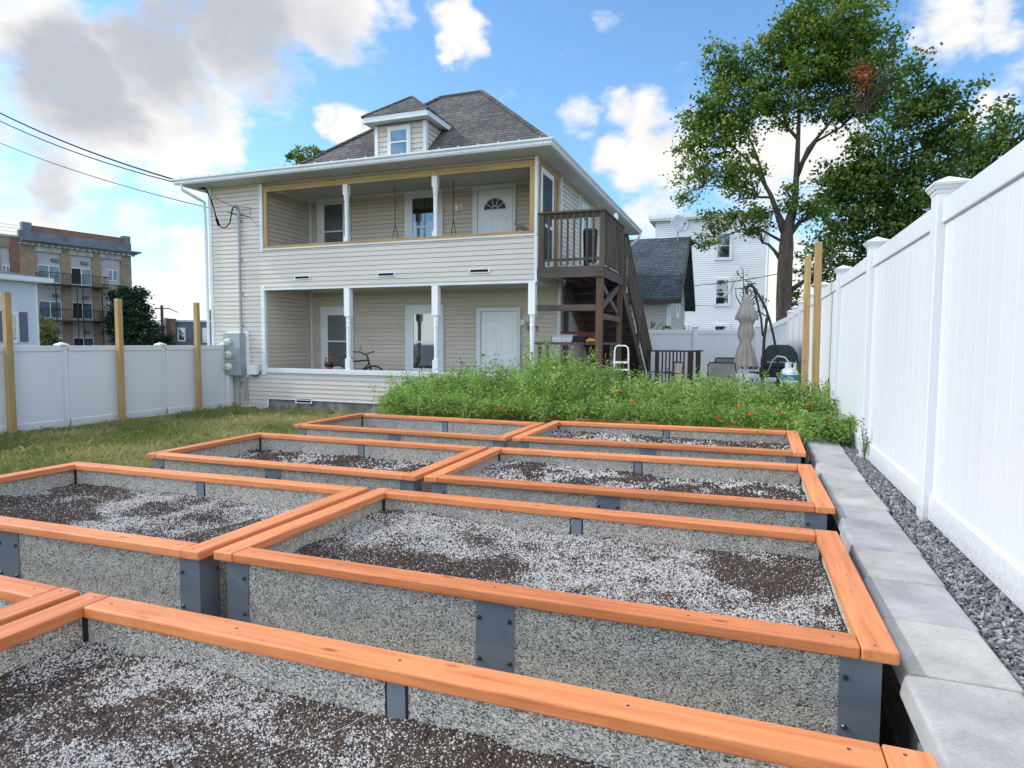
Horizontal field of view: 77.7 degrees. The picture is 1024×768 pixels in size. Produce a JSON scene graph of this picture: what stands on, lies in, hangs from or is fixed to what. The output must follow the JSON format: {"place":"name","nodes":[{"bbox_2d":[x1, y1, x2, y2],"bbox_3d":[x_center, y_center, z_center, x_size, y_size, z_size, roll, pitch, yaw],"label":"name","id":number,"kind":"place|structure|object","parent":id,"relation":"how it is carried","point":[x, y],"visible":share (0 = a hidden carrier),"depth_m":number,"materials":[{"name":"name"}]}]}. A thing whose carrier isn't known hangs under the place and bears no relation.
{"place":"outdoors","nodes":[
{"label":"outdoors","id":0,"kind":"place"},
{"bbox_2d":[0,356,774,474],"bbox_3d":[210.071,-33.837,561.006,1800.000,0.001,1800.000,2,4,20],"label":"ground","id":1,"kind":"structure","parent":0,"point":[772,383],"depth_m":10.87,"materials":[{"name":"green plant"}]},
{"bbox_2d":[1,292,16,435],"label":"lumber pole","id":2,"kind":"object","parent":1,"relation":"on","point":[8,347],"visible":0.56,"depth_m":10.54,"materials":[{"name":"brown wood"}]},
{"bbox_2d":[0,270,53,345],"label":"white house","id":3,"kind":"structure","parent":1,"relation":"on","point":[22,289],"depth_m":27.38,"materials":[{"name":"blue"}]},
{"bbox_2d":[12,312,19,342],"bbox_3d":[-21.228,-2.397,26.969,0.042,1.340,0.540,2,4,20],"label":"window","id":4,"kind":"structure","parent":3,"relation":"in","point":[15,319],"depth_m":27.11,"materials":[{"name":"white paint"}]},
{"bbox_2d":[0,575,79,625],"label":"raised garden bed","id":5,"kind":"object","parent":1,"relation":"on","point":[20,598],"visible":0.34,"depth_m":2.26,"materials":[{"name":"wood"}]},
{"bbox_2d":[39,315,65,345],"bbox_3d":[-25.765,-2.092,35.147,1.884,3.468,1.880,-2,4,-31],"label":"yellow shrub","id":6,"kind":"object","parent":1,"relation":"on","point":[44,339],"visible":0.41,"depth_m":34.93,"materials":[{"name":"green plant"}]},
{"bbox_2d":[0,221,141,353],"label":"apartment block","id":7,"kind":"structure","parent":1,"relation":"on","point":[88,271],"depth_m":56.34,"materials":[{"name":"beige brick"}]},
{"bbox_2d":[37,264,60,283],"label":"window","id":8,"kind":"structure","parent":7,"relation":"in","point":[47,268],"depth_m":55.02,"materials":[{"name":"white glass"}]},
{"bbox_2d":[39,301,61,317],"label":"window","id":9,"kind":"structure","parent":7,"relation":"in","point":[51,305],"depth_m":55.15,"materials":[{"name":"white glass"}]},
{"bbox_2d":[71,267,90,285],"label":"window","id":10,"kind":"structure","parent":7,"relation":"in","point":[76,281],"depth_m":57.11,"materials":[{"name":"white glass"}]},
{"bbox_2d":[72,302,92,318],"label":"window","id":11,"kind":"structure","parent":7,"relation":"in","point":[87,306],"depth_m":57.30,"materials":[{"name":"grey glass"}]},
{"bbox_2d":[73,338,93,345],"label":"window","id":12,"kind":"structure","parent":7,"relation":"in","point":[88,341],"depth_m":57.64,"materials":[{"name":"grey glass"}]},
{"bbox_2d":[107,270,117,280],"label":"window","id":13,"kind":"structure","parent":7,"relation":"in","point":[112,274],"depth_m":59.36,"materials":[{"name":"white plastic"}]},
{"bbox_2d":[0,342,225,433],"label":"vinyl fence","id":14,"kind":"object","parent":1,"relation":"on","point":[45,387],"visible":0.74,"depth_m":12.24,"materials":[{"name":"white plastic"}]},
{"bbox_2d":[114,299,125,421],"bbox_3d":[-7.665,-0.450,12.427,0.098,2.420,0.098,2,4,20],"label":"lumber pole","id":15,"kind":"object","parent":1,"relation":"on","point":[119,342],"visible":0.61,"depth_m":12.39,"materials":[{"name":"brown wood"}]},
{"bbox_2d":[99,285,175,344],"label":"conifer tree","id":16,"kind":"object","parent":1,"relation":"on","point":[137,327],"visible":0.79,"depth_m":56.59,"materials":[{"name":"green plant"}]},
{"bbox_2d":[158,305,177,333],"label":"utility pole","id":17,"kind":"object","parent":1,"relation":"on","point":[162,317],"visible":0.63,"depth_m":60.03,"materials":[{"name":"brown wood"}]},
{"bbox_2d":[165,318,175,344],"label":"brick chimney","id":18,"kind":"object","parent":1,"relation":"on","point":[170,325],"visible":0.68,"depth_m":59.04,"materials":[{"name":"red brick"}]},
{"bbox_2d":[0,462,368,618],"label":"raised garden bed","id":19,"kind":"object","parent":1,"relation":"on","point":[183,575],"visible":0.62,"depth_m":3.07,"materials":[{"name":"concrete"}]},
{"bbox_2d":[0,483,294,543],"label":"potting soil","id":20,"kind":"structure","parent":19,"relation":"in","point":[198,519],"depth_m":4.00,"materials":[{"name":"grey soil"}]},
{"bbox_2d":[165,320,211,344],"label":"building","id":21,"kind":"structure","parent":1,"relation":"on","point":[184,332],"depth_m":60.27,"materials":[{"name":"stone"}]},
{"bbox_2d":[177,328,185,340],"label":"window","id":22,"kind":"structure","parent":21,"relation":"in","point":[181,335],"depth_m":60.14,"materials":[{"name":"white glass"}]},
{"bbox_2d":[193,302,201,410],"bbox_3d":[-7.010,-0.580,14.174,0.095,2.460,0.095,2,4,20],"label":"lumber pole","id":23,"kind":"object","parent":1,"relation":"on","point":[197,351],"visible":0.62,"depth_m":14.14,"materials":[{"name":"brown wood"}]},
{"bbox_2d":[225,375,232,407],"bbox_3d":[-6.758,-0.178,15.177,0.115,1.510,0.125,2,4,20],"label":"end post","id":24,"kind":"object","parent":1,"relation":"on","point":[229,388],"visible":0.44,"depth_m":15.15,"materials":[{"name":"plastic"}]},
{"bbox_2d":[284,144,323,165],"bbox_3d":[-10.223,-6.092,31.226,3.721,11.153,3.268,2,4,20],"label":"tree","id":25,"kind":"object","parent":1,"relation":"on","point":[300,156],"visible":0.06,"depth_m":30.78,"materials":[{"name":"green plant"}]},
{"bbox_2d":[147,432,487,492],"bbox_3d":[-1.636,0.917,5.512,2.547,0.701,1.316,1,4,20],"label":"raised garden bed","id":26,"kind":"object","parent":1,"relation":"on","point":[202,457],"visible":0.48,"depth_m":5.29,"materials":[{"name":"wood"}]},
{"bbox_2d":[219,449,433,472],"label":"potting soil","id":27,"kind":"structure","parent":26,"relation":"in","point":[357,461],"depth_m":5.92,"materials":[{"name":"grey gravel"}]},
{"bbox_2d":[171,90,641,413],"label":"house","id":28,"kind":"structure","parent":1,"relation":"on","point":[332,269],"depth_m":14.59,"materials":[{"name":"beige"}]},
{"bbox_2d":[0,113,204,188],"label":"service cable","id":29,"kind":"object","parent":28,"relation":"attached to","point":[90,151],"visible":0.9,"depth_m":17.33,"materials":[{"name":"rubber"}]},
{"bbox_2d":[204,188,255,227],"bbox_3d":[-6.632,-4.158,14.883,1.504,0.978,0.155,2,4,18],"label":"cable loop","id":30,"kind":"object","parent":29,"relation":"hanging from","point":[217,221],"visible":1,"depth_m":15.03,"materials":[{"name":"rubber"}]},
{"bbox_2d":[0,121,204,189],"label":"service cable","id":31,"kind":"object","parent":28,"relation":"attached to","point":[91,157],"visible":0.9,"depth_m":17.31,"materials":[{"name":"rubber"}]},
{"bbox_2d":[0,143,248,216],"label":"service cable","id":32,"kind":"object","parent":28,"relation":"attached to","point":[115,183],"visible":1,"depth_m":17.18,"materials":[{"name":"rubber"}]},
{"bbox_2d":[223,204,249,405],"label":"electric meters","id":33,"kind":"object","parent":28,"relation":"attached to","point":[236,354],"visible":0.99,"depth_m":15.01,"materials":[{"name":"grey metal"}]},
{"bbox_2d":[247,365,260,376],"bbox_3d":[-6.080,-0.306,15.003,0.340,0.264,0.130,2,4,20],"label":"junction box","id":34,"kind":"object","parent":28,"relation":"attached to","point":[252,370],"visible":1,"depth_m":14.97,"materials":[{"name":"white plastic"}]},
{"bbox_2d":[316,197,350,242],"bbox_3d":[-4.503,-3.915,16.059,1.010,1.660,0.042,2,4,20],"label":"door","id":35,"kind":"structure","parent":28,"relation":"in","point":[330,211],"depth_m":16.06,"materials":[{"name":"white paint"}]},
{"bbox_2d":[320,306,353,369],"bbox_3d":[-4.464,-1.100,16.222,0.990,1.740,0.042,2,4,20],"label":"door","id":36,"kind":"structure","parent":28,"relation":"in","point":[333,325],"depth_m":16.24,"materials":[{"name":"white paint"}]},
{"bbox_2d":[332,346,383,370],"bbox_3d":[-3.690,-0.316,14.930,1.624,1.172,0.752,0,4,1],"label":"bicycle","id":37,"kind":"object","parent":28,"relation":"on","point":[370,366],"visible":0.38,"depth_m":14.87,"materials":[{"name":"black paint"}]},
{"bbox_2d":[404,188,442,237],"bbox_3d":[-2.111,-3.787,15.171,1.020,1.710,0.042,2,4,20],"label":"window","id":38,"kind":"structure","parent":28,"relation":"in","point":[418,205],"depth_m":15.18,"materials":[{"name":"white paint"}]},
{"bbox_2d":[392,179,455,238],"bbox_3d":[-1.978,-3.709,14.400,1.530,1.695,0.536,2,4,20],"label":"porch swing","id":39,"kind":"object","parent":28,"relation":"hanging from","point":[453,213],"visible":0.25,"depth_m":14.09,"materials":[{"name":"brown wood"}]},
{"bbox_2d":[405,304,443,371],"bbox_3d":[-2.118,-1.028,15.348,1.040,1.760,0.042,2,4,20],"label":"window","id":40,"kind":"structure","parent":28,"relation":"in","point":[419,320],"depth_m":15.37,"materials":[{"name":"white paint"}]},
{"bbox_2d":[472,183,515,233],"bbox_3d":[-0.415,-3.478,14.549,1.068,2.115,0.053,2,4,20],"label":"door","id":41,"kind":"structure","parent":28,"relation":"in","point":[494,210],"depth_m":14.51,"materials":[{"name":"white paint"}]},
{"bbox_2d":[476,307,520,373],"bbox_3d":[-0.327,-0.735,14.670,1.086,2.045,0.090,2,4,20],"label":"door","id":42,"kind":"structure","parent":28,"relation":"in","point":[499,333],"depth_m":14.65,"materials":[{"name":"white paint"}]},
{"bbox_2d":[540,167,553,266],"bbox_3d":[0.726,-3.338,13.092,0.030,2.020,0.840,2,4,20],"label":"screen door","id":43,"kind":"structure","parent":28,"relation":"in","point":[547,180],"depth_m":13.11,"materials":[{"name":"white plastic"}]},
{"bbox_2d":[581,202,589,265],"bbox_3d":[1.850,-3.729,16.026,0.042,1.550,0.820,2,4,20],"label":"door","id":44,"kind":"structure","parent":28,"relation":"in","point":[583,206],"depth_m":15.73,"materials":[{"name":"white paint"}]},
{"bbox_2d":[293,413,545,448],"bbox_3d":[-1.029,0.799,7.305,2.547,0.701,1.316,2,4,20],"label":"raised garden bed","id":45,"kind":"object","parent":1,"relation":"on","point":[489,433],"visible":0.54,"depth_m":7.37,"materials":[{"name":"wood"}]},
{"bbox_2d":[0,592,938,767],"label":"raised garden bed","id":46,"kind":"object","parent":1,"relation":"on","point":[539,715],"visible":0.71,"depth_m":1.68,"materials":[{"name":"wood"}]},
{"bbox_2d":[0,640,610,767],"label":"potting soil","id":47,"kind":"structure","parent":46,"relation":"in","point":[87,704],"depth_m":1.71,"materials":[{"name":"grey gravel"}]},
{"bbox_2d":[408,407,586,422],"bbox_3d":[-0.085,0.687,8.930,2.547,0.701,1.316,2,4,20],"label":"raised garden bed","id":48,"kind":"object","parent":1,"relation":"on","point":[546,421],"visible":0.02,"depth_m":8.22,"materials":[{"name":"metal"}]},
{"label":"potting soil","id":49,"kind":"object","parent":48,"relation":"in","visible":0},
{"bbox_2d":[369,351,529,419],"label":"marigold plants","id":50,"kind":"object","parent":49,"relation":"on","point":[437,394],"visible":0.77,"depth_m":8.56,"materials":[{"name":"green plant"}]},
{"bbox_2d":[465,333,651,423],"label":"marigold plants","id":51,"kind":"object","parent":49,"relation":"on","point":[547,391],"visible":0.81,"depth_m":8.06,"materials":[{"name":"green plant"}]},
{"bbox_2d":[214,488,899,743],"bbox_3d":[0.147,1.059,2.906,2.547,0.701,1.316,2,4,20],"label":"raised garden bed","id":52,"kind":"object","parent":1,"relation":"on","point":[817,680],"visible":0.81,"depth_m":2.30,"materials":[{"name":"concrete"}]},
{"bbox_2d":[293,509,845,632],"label":"potting soil","id":53,"kind":"structure","parent":52,"relation":"in","point":[780,588],"depth_m":3.00,"materials":[{"name":"grey soil"}]},
{"bbox_2d":[535,342,620,386],"bbox_3d":[1.354,-0.057,13.155,1.650,1.610,0.650,2,4,20],"label":"work table","id":54,"kind":"object","parent":1,"relation":"on","point":[581,344],"visible":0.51,"depth_m":12.82,"materials":[{"name":"brown wood"}]},
{"bbox_2d":[552,338,574,341],"bbox_3d":[1.076,-0.902,13.099,0.444,0.078,0.374,2,4,20],"label":"storage bin","id":55,"kind":"object","parent":54,"relation":"on","point":[563,339],"visible":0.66,"depth_m":12.94,"materials":[{"name":"white plastic"}]},
{"bbox_2d":[560,332,594,341],"bbox_3d":[1.398,-0.987,13.342,0.774,0.218,0.164,2,4,20],"label":"storage bin","id":56,"kind":"object","parent":54,"relation":"on","point":[590,335],"visible":0.45,"depth_m":13.23,"materials":[{"name":"plastic"}]},
{"bbox_2d":[424,447,834,531],"bbox_3d":[0.816,0.966,4.583,2.547,0.701,1.316,1,4,20],"label":"raised garden bed","id":57,"kind":"object","parent":1,"relation":"on","point":[814,509],"visible":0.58,"depth_m":4.20,"materials":[{"name":"wood"}]},
{"bbox_2d":[469,459,805,501],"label":"potting soil","id":58,"kind":"structure","parent":57,"relation":"in","point":[530,471],"depth_m":4.87,"materials":[{"name":"grey gravel"}]},
{"bbox_2d":[512,420,805,463],"bbox_3d":[1.430,0.833,6.225,2.547,0.701,1.316,1,4,21],"label":"raised garden bed","id":59,"kind":"object","parent":1,"relation":"on","point":[536,438],"visible":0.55,"depth_m":5.96,"materials":[{"name":"wood"}]},
{"bbox_2d":[546,430,790,449],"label":"potting soil","id":60,"kind":"structure","parent":59,"relation":"in","point":[580,434],"depth_m":6.61,"materials":[{"name":"grey gravel"}]},
{"bbox_2d":[627,236,695,381],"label":"garage","id":61,"kind":"structure","parent":1,"relation":"on","point":[664,270],"depth_m":21.94,"materials":[{"name":"grey"}]},
{"bbox_2d":[671,215,688,240],"bbox_3d":[5.962,-5.567,22.616,0.579,0.934,0.610,2,4,26],"label":"satellite dish","id":62,"kind":"object","parent":61,"relation":"attached to","point":[679,223],"visible":1,"depth_m":22.73,"materials":[{"name":"metal"}]},
{"bbox_2d":[688,269,833,305],"bbox_3d":[11.121,-3.506,21.254,12.204,1.672,0.282,2,4,21],"label":"garden wire","id":63,"kind":"object","parent":61,"relation":"attached to","point":[738,280],"visible":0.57,"depth_m":22.51,"materials":[{"name":"black paint"}]},
{"bbox_2d":[570,413,791,429],"bbox_3d":[2.121,0.768,7.895,2.547,0.701,1.316,2,4,21],"label":"raised garden bed","id":64,"kind":"object","parent":1,"relation":"on","point":[616,421],"visible":0.06,"depth_m":7.45,"materials":[{"name":"wood"}]},
{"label":"potting soil","id":65,"kind":"object","parent":64,"relation":"in","visible":0},
{"bbox_2d":[591,364,802,429],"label":"marigold plants","id":66,"kind":"object","parent":65,"relation":"on","point":[713,405],"visible":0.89,"depth_m":7.43,"materials":[{"name":"green plant"}]},
{"bbox_2d":[648,208,772,329],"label":"apartment house","id":67,"kind":"structure","parent":1,"relation":"on","point":[724,261],"depth_m":37.70,"materials":[{"name":"white"}]},
{"bbox_2d":[713,324,729,329],"bbox_3d":[12.459,-2.736,37.883,0.980,1.700,0.052,2,4,20],"label":"window","id":68,"kind":"structure","parent":67,"relation":"in","point":[715,326],"depth_m":37.83,"materials":[{"name":"white paint"}]},
{"bbox_2d":[713,277,730,306],"bbox_3d":[12.475,-5.455,37.705,0.980,1.690,0.052,2,4,20],"label":"window","id":69,"kind":"structure","parent":67,"relation":"in","point":[721,290],"depth_m":37.71,"materials":[{"name":"white paint"}]},
{"bbox_2d":[714,231,732,260],"bbox_3d":[12.492,-8.169,37.527,0.980,1.690,0.052,2,4,20],"label":"window","id":70,"kind":"structure","parent":67,"relation":"in","point":[724,251],"depth_m":37.51,"materials":[{"name":"white paint"}]},
{"bbox_2d":[734,266,768,324],"bbox_3d":[7.178,-1.730,19.105,1.014,3.647,0.538,2,4,20],"label":"sapling","id":71,"kind":"object","parent":1,"relation":"on","point":[750,290],"visible":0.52,"depth_m":19.08,"materials":[{"name":"plant"}]},
{"bbox_2d":[659,0,925,383],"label":"maple tree","id":72,"kind":"object","parent":1,"relation":"on","point":[832,69],"visible":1,"depth_m":21.43,"materials":[{"name":"green plant"}]},
{"bbox_2d":[801,439,923,751],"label":"retaining wall","id":73,"kind":"structure","parent":1,"relation":"on","point":[897,729],"depth_m":2.22,"materials":[{"name":"concrete"}]},
{"bbox_2d":[803,437,839,447],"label":"cap stone","id":74,"kind":"object","parent":73,"relation":"on","point":[814,441],"visible":0.28,"depth_m":6.25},
{"bbox_2d":[805,443,845,454],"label":"cap stone","id":75,"kind":"object","parent":73,"relation":"on","point":[822,446],"visible":0.59,"depth_m":5.92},
{"bbox_2d":[809,450,850,461],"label":"cap stone","id":76,"kind":"object","parent":73,"relation":"on","point":[828,454],"visible":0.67,"depth_m":5.51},
{"bbox_2d":[812,457,858,470],"bbox_3d":[2.607,0.670,5.144,0.295,0.072,0.427,2,4,20],"label":"cap stone","id":77,"kind":"object","parent":73,"relation":"on","point":[833,462],"visible":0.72,"depth_m":5.13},
{"bbox_2d":[815,467,865,480],"bbox_3d":[2.446,0.696,4.754,0.298,0.070,0.414,2,4,20],"label":"cap stone","id":78,"kind":"object","parent":73,"relation":"on","point":[843,473],"visible":0.62,"depth_m":4.72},
{"bbox_2d":[820,477,874,492],"bbox_3d":[2.290,0.721,4.359,0.297,0.070,0.423,2,4,20],"label":"cap stone","id":79,"kind":"object","parent":73,"relation":"on","point":[845,484],"visible":0.52,"depth_m":4.34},
{"bbox_2d":[826,489,889,514],"bbox_3d":[2.131,0.745,3.947,0.300,0.072,0.447,2,4,20],"label":"cap stone","id":80,"kind":"object","parent":73,"relation":"on","point":[856,499],"visible":0.65,"depth_m":3.91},
{"bbox_2d":[832,506,902,531],"bbox_3d":[1.969,0.773,3.538,0.286,0.070,0.429,2,4,20],"label":"cap stone","id":81,"kind":"object","parent":73,"relation":"on","point":[865,517],"visible":0.66,"depth_m":3.52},
{"bbox_2d":[840,525,922,557],"bbox_3d":[1.817,0.797,3.151,0.295,0.070,0.402,2,4,20],"label":"cap stone","id":82,"kind":"object","parent":73,"relation":"on","point":[881,539],"visible":0.69,"depth_m":3.12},
{"bbox_2d":[849,548,945,587],"bbox_3d":[1.662,0.821,2.772,0.296,0.071,0.403,2,4,20],"label":"cap stone","id":83,"kind":"object","parent":73,"relation":"on","point":[895,566],"visible":0.61,"depth_m":2.74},
{"bbox_2d":[863,578,978,632],"bbox_3d":[1.509,0.845,2.386,0.299,0.070,0.415,2,4,20],"label":"cap stone","id":84,"kind":"object","parent":73,"relation":"on","point":[921,603],"visible":0.56,"depth_m":2.35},
{"bbox_2d":[882,618,1023,695],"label":"cap stone","id":85,"kind":"object","parent":73,"relation":"on","point":[958,655],"visible":0.59,"depth_m":1.95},
{"bbox_2d":[900,675,1023,767],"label":"cap stone","id":86,"kind":"object","parent":73,"relation":"on","point":[958,725],"visible":1,"depth_m":1.62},
{"bbox_2d":[792,42,994,301],"bbox_3d":[14.159,-6.162,24.327,7.178,12.491,3.651,2,4,20],"label":"broadleaf tree","id":87,"kind":"object","parent":1,"relation":"on","point":[866,178],"visible":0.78,"depth_m":23.61,"materials":[{"name":"green plant"}]},
{"bbox_2d":[929,93,1023,206],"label":"broadleaf tree","id":88,"kind":"object","parent":1,"relation":"on","point":[1000,135],"visible":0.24,"depth_m":26.66,"materials":[{"name":"green plant"}]},
{"bbox_2d":[0,0,1023,324],"label":"sky","id":89,"kind":"structure","parent":0,"point":[174,89],"materials":[{"name":"blue"}]},
{"bbox_2d":[605,381,776,401],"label":"patio","id":90,"kind":"structure","parent":0,"point":[769,386],"depth_m":17.11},
{"bbox_2d":[537,208,651,392],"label":"wooden staircase","id":91,"kind":"structure","parent":90,"relation":"on","point":[605,315],"depth_m":13.55,"materials":[{"name":"brown wood"}]},
{"bbox_2d":[583,228,597,265],"bbox_3d":[1.589,-2.731,12.924,0.300,0.820,0.295,2,4,20],"label":"storage drum","id":92,"kind":"object","parent":91,"relation":"on","point":[589,243],"visible":0.57,"depth_m":12.81,"materials":[{"name":"black paint"}]},
{"bbox_2d":[613,345,630,385],"bbox_3d":[2.093,-0.059,12.117,0.348,1.367,0.688,2,4,20],"label":"step ladder","id":93,"kind":"object","parent":90,"relation":"on","point":[614,361],"visible":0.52,"depth_m":11.97,"materials":[{"name":"white metal"}]},
{"bbox_2d":[649,361,683,385],"bbox_3d":[2.837,-0.004,11.780,0.536,0.825,0.546,0,4,-4],"label":"patio chair","id":94,"kind":"object","parent":90,"relation":"on","point":[678,367],"visible":0.45,"depth_m":11.82,"materials":[{"name":"beige fabric"}]},
{"bbox_2d":[647,350,702,387],"bbox_3d":[4.456,-0.441,17.323,1.330,0.970,1.640,2,4,20],"label":"deck railing","id":95,"kind":"object","parent":90,"relation":"on","point":[690,361],"visible":0.59,"depth_m":16.62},
{"bbox_2d":[635,325,760,383],"bbox_3d":[4.108,-0.918,19.259,6.379,1.705,0.179,2,4,20],"label":"vinyl fence","id":96,"kind":"object","parent":90,"relation":"on","point":[712,344],"visible":0.3,"depth_m":18.69,"materials":[{"name":"white plastic"}]},
{"bbox_2d":[759,317,786,383],"bbox_3d":[7.396,-0.940,17.995,0.772,1.914,0.065,2,4,20],"label":"fence section","id":97,"kind":"object","parent":96,"relation":"attached to","point":[780,329],"visible":0.43,"depth_m":17.95,"materials":[{"name":"plastic"}]},
{"bbox_2d":[707,362,735,384],"bbox_3d":[4.147,-0.029,12.592,0.546,0.825,0.536,2,4,18],"label":"patio chair","id":98,"kind":"object","parent":90,"relation":"on","point":[725,369],"visible":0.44,"depth_m":12.33,"materials":[{"name":"beige fabric"}]},
{"bbox_2d":[715,357,736,372],"bbox_3d":[4.733,-0.183,14.074,0.486,0.825,0.536,2,4,19],"label":"patio chair","id":99,"kind":"object","parent":90,"relation":"on","point":[724,359],"visible":0.14,"depth_m":13.82,"materials":[{"name":"beige fabric"}]},
{"bbox_2d":[733,283,778,397],"bbox_3d":[4.806,-0.821,12.509,0.883,2.342,0.950,2,4,20],"label":"patio umbrella","id":100,"kind":"object","parent":90,"relation":"on","point":[746,316],"visible":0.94,"depth_m":12.54,"materials":[{"name":"beige fabric"}]},
{"bbox_2d":[749,345,798,377],"bbox_3d":[5.397,-0.242,13.119,0.940,1.135,0.584,2,4,20],"label":"gas grill","id":101,"kind":"object","parent":90,"relation":"on","point":[788,352],"visible":0.59,"depth_m":12.87,"materials":[{"name":"black paint"}]},
{"bbox_2d":[801,255,811,396],"bbox_3d":[4.503,-0.695,9.737,0.108,2.510,0.088,2,4,20],"label":"lumber pole","id":102,"kind":"object","parent":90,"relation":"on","point":[806,314],"visible":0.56,"depth_m":9.68,"materials":[{"name":"brown wood"}]},
{"bbox_2d":[778,380,1023,689],"bbox_3d":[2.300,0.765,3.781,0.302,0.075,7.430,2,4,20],"label":"gravel","id":103,"kind":"structure","parent":0,"point":[965,588],"depth_m":2.67,"materials":[{"name":"grey gravel"}]},
{"bbox_2d":[748,362,858,452],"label":"marigold plants","id":104,"kind":"object","parent":103,"relation":"on","point":[818,419],"visible":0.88,"depth_m":6.39,"materials":[{"name":"green plant"}]},
{"bbox_2d":[811,242,822,402],"bbox_3d":[3.929,-0.579,8.205,0.115,2.470,0.125,2,4,20],"label":"lumber pole","id":105,"kind":"object","parent":103,"relation":"on","point":[816,312],"visible":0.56,"depth_m":8.15,"materials":[{"name":"brown wood"}]},
{"bbox_2d":[859,418,870,459],"bbox_3d":[2.946,0.461,5.301,0.104,0.364,0.132,1,4,13],"label":"weed","id":106,"kind":"object","parent":103,"relation":"on","point":[865,448],"visible":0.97,"depth_m":5.33,"materials":[{"name":"green plant"}]},
{"bbox_2d":[786,140,1023,612],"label":"vinyl fence","id":107,"kind":"object","parent":103,"relation":"on","point":[921,367],"visible":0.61,"depth_m":3.31,"materials":[{"name":"white plastic"}]},
{"bbox_3d":[5.022,0.343,11.528,0.480,0.170,0.470,2,4,20],"label":"paver stack","id":108,"kind":"object","parent":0,"visible":0},
{"bbox_2d":[765,355,797,396],"bbox_3d":[5.001,-0.169,12.134,0.315,0.772,1.598,0,4,0],"label":"propane tank","id":109,"kind":"object","parent":108,"relation":"on","point":[788,369],"visible":0.5,"depth_m":11.40,"materials":[{"name":"white metal"}]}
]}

